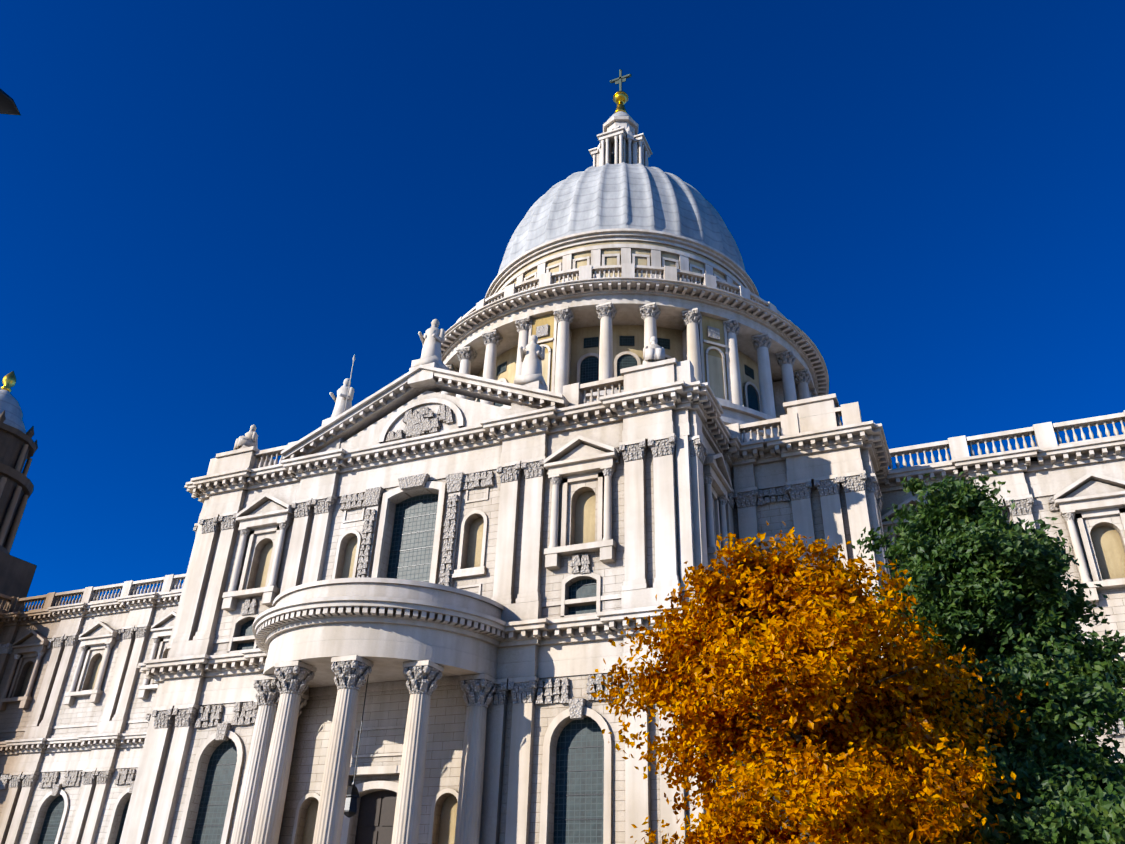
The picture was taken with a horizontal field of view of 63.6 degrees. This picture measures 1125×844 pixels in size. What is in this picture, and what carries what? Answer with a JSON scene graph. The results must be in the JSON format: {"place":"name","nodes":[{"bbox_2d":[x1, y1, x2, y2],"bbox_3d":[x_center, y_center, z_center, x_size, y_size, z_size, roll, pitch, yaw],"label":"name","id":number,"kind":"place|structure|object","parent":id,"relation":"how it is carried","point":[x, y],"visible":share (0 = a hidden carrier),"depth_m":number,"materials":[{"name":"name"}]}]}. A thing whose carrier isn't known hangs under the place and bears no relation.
{"place":"outdoors","nodes":[
{"label":"outdoors","id":0,"kind":"place"},
{"bbox_2d":[0,0,1124,610],"label":"sky","id":1,"kind":"structure","parent":0,"point":[208,208],"materials":[{"name":"blue"}]},
{"bbox_2d":[532,314,808,399],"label":"wall","id":2,"kind":"structure","parent":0,"point":[706,321],"depth_m":83.31,"materials":[{"name":"beige stone"}]},
{"bbox_2d":[590,521,1047,843],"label":"autumn tree","id":3,"kind":"object","parent":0,"point":[791,618],"depth_m":20.89,"materials":[{"name":"orange plant"}]},
{"bbox_2d":[851,470,1124,843],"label":"green tree","id":4,"kind":"object","parent":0,"point":[954,533],"depth_m":23.77,"materials":[{"name":"green plant"}]},
{"bbox_3d":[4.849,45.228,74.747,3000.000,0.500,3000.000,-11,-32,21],"label":"ground","id":5,"kind":"structure","parent":0,"visible":0},
{"bbox_2d":[0,89,20,114],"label":"street lamp","id":6,"kind":"object","parent":5,"relation":"on","point":[8,106],"visible":1,"depth_m":7.79,"materials":[{"name":"black metal"}]},
{"bbox_2d":[0,629,168,843],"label":"nave wall","id":7,"kind":"structure","parent":5,"relation":"on","point":[83,710],"depth_m":86.54,"materials":[{"name":"white stone"}]},
{"bbox_2d":[146,436,732,843],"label":"wall","id":8,"kind":"structure","parent":5,"relation":"on","point":[446,726],"depth_m":51.52,"materials":[{"name":"white stone"}]},
{"bbox_2d":[355,791,396,843],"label":"door","id":9,"kind":"structure","parent":8,"relation":"attached to","point":[375,823],"depth_m":49.37,"materials":[{"name":"brown wood"}]},
{"bbox_2d":[0,228,1124,843],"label":"facade","id":10,"kind":"structure","parent":5,"relation":"on","point":[388,630],"depth_m":57.22,"materials":[{"name":"white stone"}]},
{"bbox_2d":[0,410,37,608],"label":"tower","id":11,"kind":"structure","parent":10,"relation":"on","point":[16,575],"depth_m":114.95,"materials":[{"name":"stone"}]},
{"bbox_2d":[0,390,25,433],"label":"tower dome","id":12,"kind":"structure","parent":11,"relation":"on","point":[10,405],"depth_m":120.48,"materials":[{"name":"grey metal"}]},
{"bbox_2d":[1,371,15,391],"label":"gold finial","id":13,"kind":"object","parent":12,"relation":"on","point":[8,381],"visible":0.85,"depth_m":123.75,"materials":[{"name":"gold metal"}]},
{"bbox_2d":[233,425,257,449],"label":"corner statue","id":14,"kind":"object","parent":10,"relation":"on","point":[249,438],"visible":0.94,"depth_m":67.86,"materials":[{"name":"white stone"}]},
{"bbox_2d":[38,497,603,840],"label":"window bars","id":15,"kind":"object","parent":10,"relation":"on","point":[422,581],"depth_m":54.67,"materials":[{"name":"grey metal"}]},
{"bbox_2d":[322,354,354,424],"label":"pediment statue","id":16,"kind":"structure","parent":10,"relation":"on","point":[344,398],"depth_m":65.57,"materials":[{"name":"white stone"}]},
{"bbox_2d":[344,675,368,817],"bbox_3d":[-10.912,17.168,48.723,0.920,7.500,0.797,-11,-32,21],"label":"hanging lantern","id":17,"kind":"object","parent":10,"relation":"on","point":[352,796],"visible":0.88,"depth_m":47.09,"materials":[{"name":"black metal"}]},
{"bbox_2d":[38,154,799,843],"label":"glazing","id":18,"kind":"structure","parent":10,"relation":"on","point":[578,818],"depth_m":54.44,"materials":[{"name":"grey glass"}]},
{"bbox_2d":[411,319,448,369],"bbox_3d":[-9.163,-5.414,63.949,1.875,4.500,1.996,-11,-32,21],"label":"statue apex","id":19,"kind":"object","parent":10,"relation":"on","point":[432,339],"visible":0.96,"depth_m":63.35,"materials":[{"name":"white stone"}]},
{"bbox_2d":[514,335,547,390],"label":"pediment statue","id":20,"kind":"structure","parent":10,"relation":"on","point":[532,353],"depth_m":59.80,"materials":[{"name":"white stone"}]},
{"bbox_2d":[0,126,1091,843],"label":"columns","id":21,"kind":"structure","parent":10,"relation":"on","point":[262,798],"depth_m":46.96,"materials":[{"name":"white stone"}]},
{"bbox_2d":[0,304,1124,795],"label":"stone carving","id":22,"kind":"object","parent":10,"relation":"on","point":[352,674],"visible":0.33,"depth_m":56.53},
{"bbox_2d":[0,269,1124,611],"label":"balusters","id":23,"kind":"object","parent":10,"relation":"on","point":[256,465],"visible":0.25,"depth_m":62.49,"materials":[{"name":"white stone"}]},
{"bbox_2d":[20,353,1124,843],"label":"niches","id":24,"kind":"object","parent":10,"relation":"on","point":[1108,549],"visible":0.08,"depth_m":55.08,"materials":[{"name":"beige stone"}]},
{"bbox_2d":[497,162,745,274],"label":"dome","id":25,"kind":"structure","parent":10,"relation":"on","point":[622,195],"depth_m":99.45,"materials":[{"name":"grey metal"}]},
{"bbox_2d":[589,116,652,166],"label":"lantern","id":26,"kind":"object","parent":25,"relation":"on","point":[613,126],"visible":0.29,"depth_m":118.63,"materials":[{"name":"white stone"}]},
{"bbox_2d":[607,111,633,120],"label":"lantern roof","id":27,"kind":"structure","parent":26,"relation":"on","point":[620,113],"depth_m":122.06,"materials":[{"name":"grey metal"}]},
{"bbox_2d":[613,91,627,113],"bbox_3d":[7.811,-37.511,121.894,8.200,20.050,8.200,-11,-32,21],"label":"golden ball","id":28,"kind":"object","parent":26,"relation":"on","point":[620,99],"visible":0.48,"depth_m":125.30,"materials":[{"name":"gold metal"}]},
{"bbox_2d":[610,69,631,90],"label":"cross","id":29,"kind":"object","parent":28,"relation":"on","point":[620,79],"visible":0.98,"depth_m":127.82,"materials":[{"name":"grey metal"}]},
{"bbox_2d":[474,241,772,406],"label":"drum wall","id":30,"kind":"structure","parent":10,"relation":"on","point":[579,350],"depth_m":88.36,"materials":[{"name":"beige stone"}]},
{"bbox_2d":[643,336,664,363],"bbox_3d":[5.724,-4.232,56.702,1.500,2.800,1.760,1,-30,2],"label":"corner statue","id":31,"kind":"object","parent":10,"relation":"on","point":[653,351],"visible":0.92,"depth_m":55.81,"materials":[{"name":"white stone"}]},
{"bbox_2d":[732,482,882,832],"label":"wall","id":32,"kind":"structure","parent":5,"relation":"on","point":[774,515],"depth_m":56.33,"materials":[{"name":"white stone"}]},
{"bbox_2d":[885,495,1124,762],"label":"choir wall","id":33,"kind":"structure","parent":5,"relation":"on","point":[1113,605],"depth_m":54.74,"materials":[{"name":"white stone"}]}
]}

